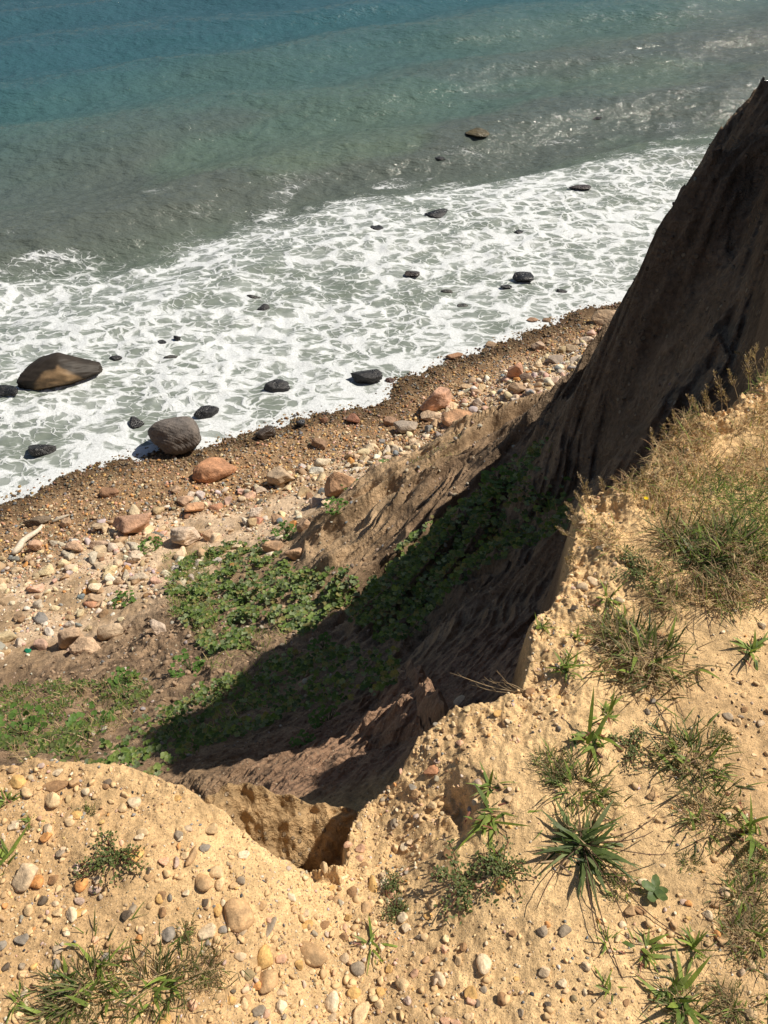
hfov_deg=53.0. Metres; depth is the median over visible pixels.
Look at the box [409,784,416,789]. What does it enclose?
pebble
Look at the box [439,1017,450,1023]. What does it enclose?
pebble
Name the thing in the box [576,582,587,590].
pebble
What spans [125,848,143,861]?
pebble
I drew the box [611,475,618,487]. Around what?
dry grass stalk
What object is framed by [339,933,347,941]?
pebble
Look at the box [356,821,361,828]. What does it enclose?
pebble
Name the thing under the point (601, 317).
boulder
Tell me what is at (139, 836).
pebble
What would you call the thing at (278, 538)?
beach stone
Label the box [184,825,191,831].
pebble
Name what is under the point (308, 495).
beach stone
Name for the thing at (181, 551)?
beach stone
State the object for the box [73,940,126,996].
grass sprig
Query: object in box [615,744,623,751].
pebble
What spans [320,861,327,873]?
pebble
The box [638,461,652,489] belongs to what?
dry grass stalk
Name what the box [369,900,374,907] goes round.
pebble
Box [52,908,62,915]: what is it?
pebble
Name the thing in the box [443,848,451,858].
pebble
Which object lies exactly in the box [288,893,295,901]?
pebble
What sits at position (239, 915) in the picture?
pebble
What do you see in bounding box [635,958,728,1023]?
grass tuft
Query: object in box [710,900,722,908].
pebble
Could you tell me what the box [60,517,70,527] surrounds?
beach stone
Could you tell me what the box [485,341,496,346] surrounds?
beach stone
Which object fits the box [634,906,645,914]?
pebble
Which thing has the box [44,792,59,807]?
pebble
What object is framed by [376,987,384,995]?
pebble
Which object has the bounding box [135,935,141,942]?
pebble
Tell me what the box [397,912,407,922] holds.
pebble
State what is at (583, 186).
surf rock
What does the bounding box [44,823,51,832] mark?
pebble
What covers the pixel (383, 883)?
pebble
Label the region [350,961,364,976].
pebble
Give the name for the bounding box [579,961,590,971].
pebble
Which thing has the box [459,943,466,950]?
pebble
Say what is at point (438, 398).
boulder
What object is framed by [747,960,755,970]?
pebble
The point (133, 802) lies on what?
pebble
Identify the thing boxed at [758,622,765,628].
pebble
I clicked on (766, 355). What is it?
dry grass stalk
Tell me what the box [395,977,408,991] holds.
pebble
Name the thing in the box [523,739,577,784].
grass tuft
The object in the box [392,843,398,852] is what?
pebble
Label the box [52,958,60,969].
pebble
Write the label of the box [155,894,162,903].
pebble
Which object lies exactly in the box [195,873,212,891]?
pebble
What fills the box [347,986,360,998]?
pebble
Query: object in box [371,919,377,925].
pebble
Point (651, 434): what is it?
dry grass stalk
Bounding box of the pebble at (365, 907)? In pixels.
[361,901,370,913]
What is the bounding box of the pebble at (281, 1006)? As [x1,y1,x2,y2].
[276,1000,286,1014]
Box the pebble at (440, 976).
[432,971,445,987]
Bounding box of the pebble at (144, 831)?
[136,828,148,835]
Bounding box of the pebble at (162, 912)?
[158,907,165,917]
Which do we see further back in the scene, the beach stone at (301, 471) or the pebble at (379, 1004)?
the beach stone at (301, 471)
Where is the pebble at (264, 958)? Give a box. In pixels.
[257,944,272,969]
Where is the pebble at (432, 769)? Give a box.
[423,765,437,773]
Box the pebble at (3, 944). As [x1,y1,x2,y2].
[0,940,6,950]
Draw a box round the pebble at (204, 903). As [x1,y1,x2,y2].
[201,899,208,906]
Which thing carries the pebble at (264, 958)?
on the ground at (562, 889)
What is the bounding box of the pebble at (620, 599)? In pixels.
[615,597,622,603]
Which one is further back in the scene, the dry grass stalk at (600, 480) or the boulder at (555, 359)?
the boulder at (555, 359)
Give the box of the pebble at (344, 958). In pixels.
[339,952,348,963]
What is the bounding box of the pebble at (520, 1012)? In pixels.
[518,1008,523,1016]
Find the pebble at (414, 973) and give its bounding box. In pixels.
[410,969,417,978]
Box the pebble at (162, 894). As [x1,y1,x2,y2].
[158,891,165,899]
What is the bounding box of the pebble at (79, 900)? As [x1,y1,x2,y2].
[74,897,84,904]
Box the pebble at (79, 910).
[76,908,84,917]
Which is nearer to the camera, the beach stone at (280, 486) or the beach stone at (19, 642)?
the beach stone at (19, 642)
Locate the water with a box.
[0,0,767,503]
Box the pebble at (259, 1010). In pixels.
[252,1005,265,1016]
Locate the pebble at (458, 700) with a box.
[453,695,464,705]
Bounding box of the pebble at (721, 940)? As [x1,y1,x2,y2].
[717,936,727,946]
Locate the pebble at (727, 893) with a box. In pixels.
[719,886,729,897]
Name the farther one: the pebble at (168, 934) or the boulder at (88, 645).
the boulder at (88, 645)
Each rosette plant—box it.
[531,793,680,979]
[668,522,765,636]
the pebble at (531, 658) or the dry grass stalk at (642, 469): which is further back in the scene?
the dry grass stalk at (642, 469)
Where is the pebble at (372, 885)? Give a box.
[368,875,376,892]
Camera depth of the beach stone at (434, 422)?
22.25 m
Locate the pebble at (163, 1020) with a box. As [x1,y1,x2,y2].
[157,1014,170,1023]
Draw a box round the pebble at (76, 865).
[72,863,79,873]
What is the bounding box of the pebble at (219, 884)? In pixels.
[215,877,224,890]
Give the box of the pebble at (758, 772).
[753,768,762,776]
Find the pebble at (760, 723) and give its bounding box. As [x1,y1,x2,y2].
[757,720,764,726]
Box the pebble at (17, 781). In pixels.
[8,775,25,788]
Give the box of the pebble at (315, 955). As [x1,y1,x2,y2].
[300,941,327,966]
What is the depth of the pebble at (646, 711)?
1.92 m
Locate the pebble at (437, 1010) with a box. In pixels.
[433,1006,442,1015]
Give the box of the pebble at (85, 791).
[81,788,89,795]
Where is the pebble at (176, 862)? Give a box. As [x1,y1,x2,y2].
[173,856,178,867]
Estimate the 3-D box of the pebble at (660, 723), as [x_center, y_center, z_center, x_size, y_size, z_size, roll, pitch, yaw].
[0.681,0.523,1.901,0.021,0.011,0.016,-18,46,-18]
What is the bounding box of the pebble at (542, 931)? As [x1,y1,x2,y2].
[536,925,547,936]
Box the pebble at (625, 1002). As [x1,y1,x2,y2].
[623,999,628,1006]
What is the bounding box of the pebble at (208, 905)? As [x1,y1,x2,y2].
[206,898,210,909]
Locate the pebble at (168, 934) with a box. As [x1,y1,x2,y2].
[161,926,175,941]
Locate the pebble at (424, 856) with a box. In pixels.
[421,853,427,859]
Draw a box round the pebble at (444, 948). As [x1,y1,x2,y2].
[441,945,448,953]
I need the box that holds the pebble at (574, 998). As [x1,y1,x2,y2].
[571,994,577,1001]
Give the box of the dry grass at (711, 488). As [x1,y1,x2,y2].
[574,363,767,626]
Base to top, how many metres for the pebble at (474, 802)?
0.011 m
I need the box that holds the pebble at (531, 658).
[527,656,534,661]
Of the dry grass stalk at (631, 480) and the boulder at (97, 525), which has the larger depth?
the boulder at (97, 525)
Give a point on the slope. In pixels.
(278, 796)
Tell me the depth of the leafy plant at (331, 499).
15.80 m
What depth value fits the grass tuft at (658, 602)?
2.15 m
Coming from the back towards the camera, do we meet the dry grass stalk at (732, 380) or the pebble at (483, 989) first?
the dry grass stalk at (732, 380)
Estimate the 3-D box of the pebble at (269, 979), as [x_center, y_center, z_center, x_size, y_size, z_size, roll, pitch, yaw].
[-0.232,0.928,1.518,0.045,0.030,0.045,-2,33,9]
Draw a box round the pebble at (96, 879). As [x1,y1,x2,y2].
[93,875,102,884]
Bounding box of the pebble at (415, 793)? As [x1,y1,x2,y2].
[410,789,419,797]
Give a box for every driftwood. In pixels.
[10,524,42,554]
[52,514,68,522]
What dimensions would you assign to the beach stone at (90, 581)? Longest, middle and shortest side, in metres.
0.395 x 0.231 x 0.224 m
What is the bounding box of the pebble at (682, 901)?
[680,899,686,904]
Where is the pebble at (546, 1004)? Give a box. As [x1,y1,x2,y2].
[544,1002,550,1006]
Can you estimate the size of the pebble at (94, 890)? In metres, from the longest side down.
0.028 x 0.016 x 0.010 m
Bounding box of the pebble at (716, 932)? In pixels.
[712,930,720,938]
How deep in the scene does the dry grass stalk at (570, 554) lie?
2.27 m
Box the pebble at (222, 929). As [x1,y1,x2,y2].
[218,925,226,932]
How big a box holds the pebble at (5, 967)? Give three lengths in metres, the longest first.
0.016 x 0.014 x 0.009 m
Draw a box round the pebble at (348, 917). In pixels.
[345,914,351,920]
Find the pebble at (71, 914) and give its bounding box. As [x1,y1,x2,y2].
[65,907,76,921]
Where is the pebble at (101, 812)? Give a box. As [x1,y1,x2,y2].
[96,810,104,815]
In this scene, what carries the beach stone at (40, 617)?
on the beach at (67, 597)
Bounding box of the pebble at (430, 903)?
[426,899,435,910]
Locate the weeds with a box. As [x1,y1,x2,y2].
[0,669,153,761]
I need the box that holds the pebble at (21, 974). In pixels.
[17,970,26,980]
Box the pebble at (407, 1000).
[403,996,411,1005]
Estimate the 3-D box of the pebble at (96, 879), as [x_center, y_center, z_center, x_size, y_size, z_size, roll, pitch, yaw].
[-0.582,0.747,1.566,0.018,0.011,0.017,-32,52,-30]
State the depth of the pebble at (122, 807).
1.67 m
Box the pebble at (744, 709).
[741,707,747,712]
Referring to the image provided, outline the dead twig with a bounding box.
[452,672,522,692]
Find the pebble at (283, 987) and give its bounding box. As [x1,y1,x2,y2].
[280,984,287,992]
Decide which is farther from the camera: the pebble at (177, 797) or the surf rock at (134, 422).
the surf rock at (134, 422)
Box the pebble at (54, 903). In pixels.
[51,901,58,906]
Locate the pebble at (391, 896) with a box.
[386,889,395,898]
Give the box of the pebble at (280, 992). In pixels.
[276,989,286,995]
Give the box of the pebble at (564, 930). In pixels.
[559,924,571,937]
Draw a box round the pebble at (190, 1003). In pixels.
[187,999,197,1010]
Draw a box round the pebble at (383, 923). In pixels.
[380,921,386,926]
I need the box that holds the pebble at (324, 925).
[320,921,329,929]
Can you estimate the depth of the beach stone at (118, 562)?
17.59 m
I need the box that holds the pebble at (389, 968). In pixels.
[385,965,392,972]
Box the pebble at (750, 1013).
[744,1008,757,1019]
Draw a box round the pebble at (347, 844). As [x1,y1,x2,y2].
[343,841,352,848]
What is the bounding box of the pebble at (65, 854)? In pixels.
[60,852,68,857]
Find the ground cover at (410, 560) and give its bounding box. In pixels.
[85,436,574,775]
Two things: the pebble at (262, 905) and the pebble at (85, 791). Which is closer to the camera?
the pebble at (262, 905)
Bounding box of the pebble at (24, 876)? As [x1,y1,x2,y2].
[12,863,38,891]
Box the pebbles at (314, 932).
[0,384,767,1023]
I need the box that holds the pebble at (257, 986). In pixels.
[253,981,260,989]
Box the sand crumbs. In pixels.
[0,394,767,1023]
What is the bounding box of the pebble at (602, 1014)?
[598,1010,605,1018]
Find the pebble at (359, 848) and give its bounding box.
[355,844,364,852]
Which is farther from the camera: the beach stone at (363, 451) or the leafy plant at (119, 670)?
the beach stone at (363, 451)
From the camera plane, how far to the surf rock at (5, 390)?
24.33 m
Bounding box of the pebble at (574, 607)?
[570,605,577,609]
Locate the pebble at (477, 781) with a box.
[472,778,481,787]
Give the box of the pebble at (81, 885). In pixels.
[75,878,87,892]
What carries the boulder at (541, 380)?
on the beach at (67, 597)
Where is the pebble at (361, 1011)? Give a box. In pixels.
[353,1001,369,1023]
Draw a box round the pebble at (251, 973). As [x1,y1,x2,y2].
[244,969,255,980]
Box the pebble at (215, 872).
[209,866,223,878]
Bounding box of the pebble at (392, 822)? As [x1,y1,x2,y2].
[390,818,396,829]
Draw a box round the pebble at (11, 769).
[6,766,15,772]
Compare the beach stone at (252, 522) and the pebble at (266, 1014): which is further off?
the beach stone at (252, 522)
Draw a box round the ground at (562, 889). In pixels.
[0,225,767,1023]
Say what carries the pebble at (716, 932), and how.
on the ground at (562, 889)
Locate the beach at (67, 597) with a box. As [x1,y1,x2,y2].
[0,304,617,654]
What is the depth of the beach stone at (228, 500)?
20.02 m
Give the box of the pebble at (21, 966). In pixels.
[18,963,25,970]
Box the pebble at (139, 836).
[134,833,143,839]
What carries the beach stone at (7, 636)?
on the beach at (67, 597)
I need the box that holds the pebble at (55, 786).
[42,780,68,791]
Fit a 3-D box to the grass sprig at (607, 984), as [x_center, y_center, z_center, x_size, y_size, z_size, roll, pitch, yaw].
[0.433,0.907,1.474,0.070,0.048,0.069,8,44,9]
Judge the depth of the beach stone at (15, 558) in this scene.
18.54 m
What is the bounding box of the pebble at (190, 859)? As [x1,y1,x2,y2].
[185,846,196,865]
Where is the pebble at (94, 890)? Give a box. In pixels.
[88,886,101,893]
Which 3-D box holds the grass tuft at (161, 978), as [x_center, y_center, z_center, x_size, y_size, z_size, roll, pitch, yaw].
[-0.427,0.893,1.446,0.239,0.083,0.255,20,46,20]
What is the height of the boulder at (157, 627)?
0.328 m
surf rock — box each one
[0,385,17,395]
[28,444,55,455]
[109,355,121,360]
[128,416,143,427]
[158,340,165,343]
[164,355,177,358]
[173,336,180,340]
[193,405,218,418]
[247,295,260,298]
[255,425,275,439]
[257,304,269,310]
[263,379,289,391]
[296,419,304,426]
[350,369,382,383]
[370,225,382,229]
[385,377,394,382]
[404,271,419,275]
[424,208,447,217]
[441,289,452,292]
[457,303,467,306]
[465,128,489,136]
[500,284,511,288]
[512,271,533,281]
[556,289,567,292]
[569,184,590,188]
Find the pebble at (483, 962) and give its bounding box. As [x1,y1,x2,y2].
[476,953,491,974]
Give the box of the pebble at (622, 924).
[619,921,626,927]
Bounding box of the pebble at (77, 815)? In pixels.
[71,811,82,819]
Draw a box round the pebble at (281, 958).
[275,954,287,963]
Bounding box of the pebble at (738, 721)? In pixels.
[733,718,741,725]
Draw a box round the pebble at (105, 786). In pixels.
[102,784,109,788]
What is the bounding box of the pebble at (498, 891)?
[494,878,507,893]
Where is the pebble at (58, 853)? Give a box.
[55,849,65,857]
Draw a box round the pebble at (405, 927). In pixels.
[401,923,410,932]
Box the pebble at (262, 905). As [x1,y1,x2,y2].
[259,901,266,910]
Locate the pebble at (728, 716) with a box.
[722,712,732,720]
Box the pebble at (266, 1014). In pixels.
[263,1009,269,1018]
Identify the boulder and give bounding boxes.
[16,352,102,389]
[21,516,50,525]
[57,627,83,649]
[64,540,83,551]
[69,637,100,655]
[87,593,104,601]
[89,540,107,548]
[92,523,108,528]
[97,623,122,639]
[99,487,118,498]
[113,512,151,532]
[147,416,201,454]
[149,619,166,634]
[170,527,200,544]
[177,495,193,505]
[184,502,204,511]
[192,457,236,483]
[262,541,282,552]
[266,466,294,485]
[284,547,301,559]
[296,518,310,531]
[324,471,355,497]
[393,420,417,433]
[420,387,451,411]
[420,410,441,421]
[441,409,472,426]
[445,352,462,359]
[507,362,522,377]
[507,382,526,393]
[535,377,559,382]
[548,355,563,363]
[565,344,579,351]
[591,309,615,325]
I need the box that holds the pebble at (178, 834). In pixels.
[174,830,182,840]
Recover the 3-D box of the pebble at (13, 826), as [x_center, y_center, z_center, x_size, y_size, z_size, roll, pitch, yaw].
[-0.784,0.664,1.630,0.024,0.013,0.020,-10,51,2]
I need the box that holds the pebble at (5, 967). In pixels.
[1,962,9,971]
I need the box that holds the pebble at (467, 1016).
[464,1013,470,1020]
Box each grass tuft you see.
[11,952,110,1023]
[29,901,156,1023]
[71,800,96,822]
[84,918,220,1023]
[168,935,248,1012]
[171,911,198,953]
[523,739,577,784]
[533,733,633,850]
[573,589,681,672]
[580,600,728,729]
[590,861,646,912]
[621,705,766,805]
[626,562,711,627]
[633,494,745,579]
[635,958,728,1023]
[637,763,764,868]
[672,840,705,875]
[674,553,763,624]
[676,503,767,606]
[699,965,767,1023]
[700,886,767,985]
[701,853,767,931]
[709,724,739,749]
[726,834,767,893]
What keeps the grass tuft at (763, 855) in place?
on the ground at (562, 889)
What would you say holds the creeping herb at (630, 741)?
on the ground at (562, 889)
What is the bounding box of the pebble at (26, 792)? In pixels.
[21,787,32,797]
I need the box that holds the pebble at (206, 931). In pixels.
[198,923,215,940]
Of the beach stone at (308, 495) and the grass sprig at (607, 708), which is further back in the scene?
the beach stone at (308, 495)
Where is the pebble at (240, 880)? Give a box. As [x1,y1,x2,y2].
[235,876,244,884]
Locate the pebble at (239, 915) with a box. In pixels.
[224,898,254,932]
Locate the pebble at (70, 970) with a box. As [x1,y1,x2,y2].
[67,966,73,974]
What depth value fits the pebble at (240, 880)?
1.62 m
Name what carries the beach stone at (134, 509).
on the beach at (67, 597)
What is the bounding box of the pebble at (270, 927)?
[266,916,276,936]
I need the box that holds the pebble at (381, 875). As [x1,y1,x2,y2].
[379,872,385,879]
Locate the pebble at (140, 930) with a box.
[137,926,144,934]
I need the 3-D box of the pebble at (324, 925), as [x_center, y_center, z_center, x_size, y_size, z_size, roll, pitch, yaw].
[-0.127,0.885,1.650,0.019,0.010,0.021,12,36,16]
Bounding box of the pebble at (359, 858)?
[356,855,363,861]
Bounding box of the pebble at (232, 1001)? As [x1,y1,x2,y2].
[228,996,235,1004]
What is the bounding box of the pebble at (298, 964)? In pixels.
[295,960,302,970]
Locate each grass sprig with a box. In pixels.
[0,787,21,809]
[0,822,30,876]
[3,980,33,1023]
[18,813,44,830]
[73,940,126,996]
[353,915,397,973]
[453,782,542,854]
[468,760,516,800]
[477,841,505,874]
[534,615,560,634]
[543,649,591,684]
[562,687,623,774]
[566,625,590,640]
[587,689,623,726]
[588,578,628,613]
[592,920,619,955]
[592,964,627,1002]
[616,928,676,973]
[635,943,712,1023]
[673,919,716,974]
[690,758,737,781]
[698,795,767,862]
[730,631,767,670]
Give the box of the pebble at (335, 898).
[332,895,342,902]
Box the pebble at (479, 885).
[475,880,484,887]
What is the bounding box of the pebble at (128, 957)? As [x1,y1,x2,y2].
[121,955,130,962]
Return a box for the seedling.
[641,874,667,901]
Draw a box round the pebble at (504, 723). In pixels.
[501,717,507,726]
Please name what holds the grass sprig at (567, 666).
on the ground at (562, 889)
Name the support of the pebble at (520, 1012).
on the ground at (562, 889)
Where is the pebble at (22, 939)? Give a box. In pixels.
[13,933,28,944]
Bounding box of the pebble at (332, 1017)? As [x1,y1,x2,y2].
[328,1012,336,1021]
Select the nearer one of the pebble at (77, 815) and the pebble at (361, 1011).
the pebble at (361, 1011)
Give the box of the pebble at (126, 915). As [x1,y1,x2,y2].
[121,910,131,920]
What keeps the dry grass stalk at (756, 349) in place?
on the ground at (562, 889)
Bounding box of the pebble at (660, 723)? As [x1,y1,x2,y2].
[656,721,662,726]
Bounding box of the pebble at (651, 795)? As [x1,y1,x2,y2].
[646,791,656,800]
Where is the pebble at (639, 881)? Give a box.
[638,878,648,885]
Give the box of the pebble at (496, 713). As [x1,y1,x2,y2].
[493,710,501,716]
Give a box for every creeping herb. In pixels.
[73,827,148,893]
[378,891,410,922]
[380,868,407,895]
[430,839,498,924]
[477,835,541,903]
[608,724,656,772]
[610,544,667,591]
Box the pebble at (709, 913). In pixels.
[702,910,712,920]
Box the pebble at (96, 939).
[91,935,98,943]
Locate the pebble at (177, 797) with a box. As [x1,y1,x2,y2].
[174,795,181,800]
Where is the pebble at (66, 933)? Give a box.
[63,929,69,936]
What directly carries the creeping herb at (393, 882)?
on the ground at (562, 889)
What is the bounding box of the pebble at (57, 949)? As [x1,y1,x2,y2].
[52,945,63,953]
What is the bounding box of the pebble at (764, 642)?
[759,637,767,644]
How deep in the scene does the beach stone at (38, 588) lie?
17.11 m
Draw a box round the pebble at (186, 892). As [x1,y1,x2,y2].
[182,889,189,895]
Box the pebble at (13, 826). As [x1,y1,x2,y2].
[7,821,19,830]
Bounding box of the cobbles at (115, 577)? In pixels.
[0,341,587,659]
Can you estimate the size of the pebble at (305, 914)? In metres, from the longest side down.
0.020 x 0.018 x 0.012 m
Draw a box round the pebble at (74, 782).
[69,775,80,786]
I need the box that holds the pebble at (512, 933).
[509,930,515,936]
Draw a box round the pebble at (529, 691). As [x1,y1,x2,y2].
[525,687,534,694]
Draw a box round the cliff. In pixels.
[363,77,767,658]
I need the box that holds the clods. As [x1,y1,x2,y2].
[1,110,763,794]
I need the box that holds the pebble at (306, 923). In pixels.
[302,920,312,929]
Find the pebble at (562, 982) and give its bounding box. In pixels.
[558,978,566,987]
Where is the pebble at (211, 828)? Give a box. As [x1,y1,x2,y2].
[205,822,217,833]
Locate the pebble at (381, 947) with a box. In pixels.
[378,944,384,952]
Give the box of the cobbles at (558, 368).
[0,329,595,657]
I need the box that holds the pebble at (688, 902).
[685,900,691,906]
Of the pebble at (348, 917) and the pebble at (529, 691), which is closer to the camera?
the pebble at (348, 917)
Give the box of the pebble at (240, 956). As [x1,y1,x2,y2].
[234,952,246,961]
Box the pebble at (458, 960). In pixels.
[454,956,461,965]
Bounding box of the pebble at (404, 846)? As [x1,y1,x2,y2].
[400,842,408,851]
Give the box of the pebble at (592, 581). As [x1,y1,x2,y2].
[587,576,597,586]
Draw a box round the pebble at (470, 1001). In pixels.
[466,997,475,1005]
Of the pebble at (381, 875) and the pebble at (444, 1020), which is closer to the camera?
the pebble at (444, 1020)
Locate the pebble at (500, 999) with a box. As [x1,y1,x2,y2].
[497,992,505,1006]
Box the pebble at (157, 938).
[152,935,161,944]
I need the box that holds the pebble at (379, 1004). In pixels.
[374,998,383,1009]
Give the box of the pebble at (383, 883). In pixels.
[380,877,387,888]
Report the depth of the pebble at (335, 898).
1.71 m
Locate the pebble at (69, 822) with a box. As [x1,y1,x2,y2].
[64,818,74,826]
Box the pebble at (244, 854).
[238,850,249,858]
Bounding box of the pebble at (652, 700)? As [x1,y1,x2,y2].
[650,698,655,703]
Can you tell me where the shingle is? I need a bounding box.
[0,301,620,590]
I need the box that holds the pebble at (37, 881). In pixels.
[29,874,43,888]
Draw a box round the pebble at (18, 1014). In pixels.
[14,1010,24,1020]
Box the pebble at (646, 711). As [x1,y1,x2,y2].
[643,708,649,714]
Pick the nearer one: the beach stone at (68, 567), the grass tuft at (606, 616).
the grass tuft at (606, 616)
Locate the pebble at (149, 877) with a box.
[144,873,153,881]
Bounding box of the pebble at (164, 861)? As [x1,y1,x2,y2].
[158,857,168,865]
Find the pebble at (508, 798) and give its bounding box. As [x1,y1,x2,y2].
[504,795,511,801]
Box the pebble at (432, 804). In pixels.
[427,801,436,808]
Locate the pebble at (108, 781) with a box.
[102,779,111,784]
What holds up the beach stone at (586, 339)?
on the beach at (67, 597)
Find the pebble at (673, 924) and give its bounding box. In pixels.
[670,921,677,930]
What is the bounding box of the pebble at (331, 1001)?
[325,990,338,1012]
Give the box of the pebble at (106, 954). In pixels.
[102,952,108,959]
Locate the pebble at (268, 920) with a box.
[266,917,271,923]
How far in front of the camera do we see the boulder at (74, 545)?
18.41 m
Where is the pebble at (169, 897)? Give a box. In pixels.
[167,894,171,900]
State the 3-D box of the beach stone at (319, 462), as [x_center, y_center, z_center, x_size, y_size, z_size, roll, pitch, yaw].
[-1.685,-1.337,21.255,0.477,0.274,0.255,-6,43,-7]
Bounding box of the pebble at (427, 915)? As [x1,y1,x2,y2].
[423,911,431,919]
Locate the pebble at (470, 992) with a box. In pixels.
[464,985,476,998]
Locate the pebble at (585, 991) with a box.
[582,988,587,996]
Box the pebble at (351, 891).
[346,886,356,897]
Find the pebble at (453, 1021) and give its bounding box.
[450,1019,461,1023]
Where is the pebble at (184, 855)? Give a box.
[180,851,188,859]
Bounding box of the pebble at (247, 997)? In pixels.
[240,994,250,1003]
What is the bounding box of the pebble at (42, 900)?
[38,895,47,904]
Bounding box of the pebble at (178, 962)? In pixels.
[175,960,182,969]
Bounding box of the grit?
[0,383,767,1023]
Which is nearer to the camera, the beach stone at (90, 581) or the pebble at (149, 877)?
the pebble at (149, 877)
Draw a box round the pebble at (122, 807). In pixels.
[118,803,126,812]
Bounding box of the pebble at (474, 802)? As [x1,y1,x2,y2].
[471,798,477,805]
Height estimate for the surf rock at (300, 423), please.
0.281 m
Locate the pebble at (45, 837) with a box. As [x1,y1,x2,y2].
[39,832,52,842]
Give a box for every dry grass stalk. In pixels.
[556,526,575,539]
[564,501,579,524]
[565,511,581,536]
[565,555,576,577]
[568,547,578,568]
[574,490,585,514]
[577,472,591,509]
[581,479,592,508]
[598,476,607,499]
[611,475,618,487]
[627,468,634,483]
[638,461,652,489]
[640,467,652,491]
[649,427,656,447]
[659,460,667,477]
[661,423,667,445]
[666,417,675,431]
[671,409,679,424]
[686,394,697,418]
[688,411,696,426]
[690,394,703,419]
[700,384,709,418]
[701,390,718,417]
[705,403,712,419]
[713,369,725,411]
[721,387,729,413]
[727,368,738,397]
[740,348,755,393]
[743,354,756,391]
[749,342,763,384]
[758,346,767,385]
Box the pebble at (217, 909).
[213,904,221,916]
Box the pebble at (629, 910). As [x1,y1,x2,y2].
[624,905,635,914]
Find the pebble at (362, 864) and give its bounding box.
[360,862,367,866]
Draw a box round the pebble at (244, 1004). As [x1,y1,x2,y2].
[240,997,248,1010]
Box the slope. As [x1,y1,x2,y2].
[0,336,756,872]
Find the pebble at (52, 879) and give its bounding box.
[48,875,58,884]
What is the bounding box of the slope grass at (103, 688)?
[0,435,569,762]
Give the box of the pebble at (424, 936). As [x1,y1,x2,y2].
[420,933,427,940]
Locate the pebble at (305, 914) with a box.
[302,909,308,917]
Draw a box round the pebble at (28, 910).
[23,904,32,916]
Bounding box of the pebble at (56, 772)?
[52,769,62,775]
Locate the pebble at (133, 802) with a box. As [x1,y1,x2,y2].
[127,797,140,807]
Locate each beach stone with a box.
[0,582,6,590]
[0,596,13,605]
[0,631,16,642]
[2,648,10,655]
[7,556,19,561]
[11,566,22,573]
[13,612,25,620]
[14,627,21,631]
[15,638,25,647]
[24,554,31,561]
[27,539,42,550]
[27,583,43,592]
[32,599,41,609]
[33,612,47,623]
[33,638,47,650]
[37,563,54,575]
[44,627,53,635]
[49,540,59,545]
[49,605,59,610]
[57,559,69,567]
[59,573,69,579]
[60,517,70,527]
[61,550,69,555]
[64,553,74,560]
[64,563,78,570]
[64,621,74,626]
[65,614,75,619]
[76,609,84,617]
[77,593,84,598]
[82,588,91,593]
[82,625,91,630]
[83,600,98,607]
[88,579,98,584]
[88,583,101,591]
[89,551,97,564]
[92,545,106,553]
[93,561,105,569]
[98,609,108,617]
[99,601,106,607]
[101,526,110,532]
[103,565,117,577]
[104,573,114,581]
[107,543,117,552]
[108,529,115,534]
[113,531,122,537]
[113,559,123,566]
[113,578,123,584]
[115,542,123,547]
[117,533,127,542]
[121,564,130,571]
[123,569,128,579]
[125,577,130,586]
[126,542,135,547]
[127,504,139,514]
[127,555,140,563]
[128,550,142,556]
[128,572,148,580]
[129,544,139,550]
[131,578,139,584]
[142,525,154,535]
[142,540,154,552]
[146,533,162,543]
[149,576,161,583]
[152,506,164,514]
[160,570,171,576]
[166,577,186,585]
[170,485,180,493]
[170,565,181,571]
[172,580,181,586]
[174,546,186,559]
[184,512,190,518]
[187,491,194,496]
[188,574,193,580]
[190,496,199,502]
[194,559,202,566]
[195,490,204,499]
[195,547,205,557]
[202,529,214,540]
[209,502,222,511]
[210,533,220,542]
[224,496,231,505]
[230,543,241,548]
[241,517,248,525]
[244,491,255,498]
[247,518,256,526]
[249,507,262,517]
[255,486,267,493]
[256,517,263,524]
[271,514,283,523]
[271,535,283,540]
[275,484,284,488]
[277,511,285,516]
[284,484,291,489]
[297,468,305,474]
[297,486,309,497]
[305,492,312,499]
[309,467,323,473]
[309,497,323,506]
[311,438,326,448]
[314,458,330,466]
[316,472,325,480]
[317,488,324,493]
[320,417,327,423]
[346,413,359,422]
[347,457,354,463]
[353,453,359,459]
[356,448,369,454]
[365,443,377,450]
[383,445,390,453]
[391,446,398,451]
[398,451,410,455]
[408,438,416,443]
[408,441,422,445]
[424,425,432,432]
[431,419,438,427]
[449,402,456,409]
[461,384,472,388]
[471,389,481,394]
[472,398,482,406]
[478,384,485,392]
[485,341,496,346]
[501,377,510,381]
[519,373,532,380]
[527,317,537,321]
[527,384,534,388]
[531,341,544,349]
[533,359,542,367]
[542,318,550,321]
[543,377,553,385]
[567,365,576,370]
[569,356,577,363]
[579,336,591,342]
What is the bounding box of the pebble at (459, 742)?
[456,740,463,745]
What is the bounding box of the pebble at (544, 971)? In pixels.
[538,966,549,977]
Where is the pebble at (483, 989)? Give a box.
[480,986,486,993]
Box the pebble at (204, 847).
[199,844,210,851]
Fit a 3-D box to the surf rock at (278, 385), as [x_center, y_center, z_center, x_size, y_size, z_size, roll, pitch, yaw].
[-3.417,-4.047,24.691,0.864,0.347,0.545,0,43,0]
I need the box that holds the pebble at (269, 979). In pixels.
[259,969,278,993]
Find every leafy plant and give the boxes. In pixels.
[0,702,47,742]
[63,701,115,734]
[107,666,139,689]
[111,590,136,608]
[137,536,162,553]
[168,648,205,677]
[270,520,296,540]
[288,729,315,747]
[307,631,336,650]
[307,704,340,728]
[323,496,348,514]
[480,465,516,492]

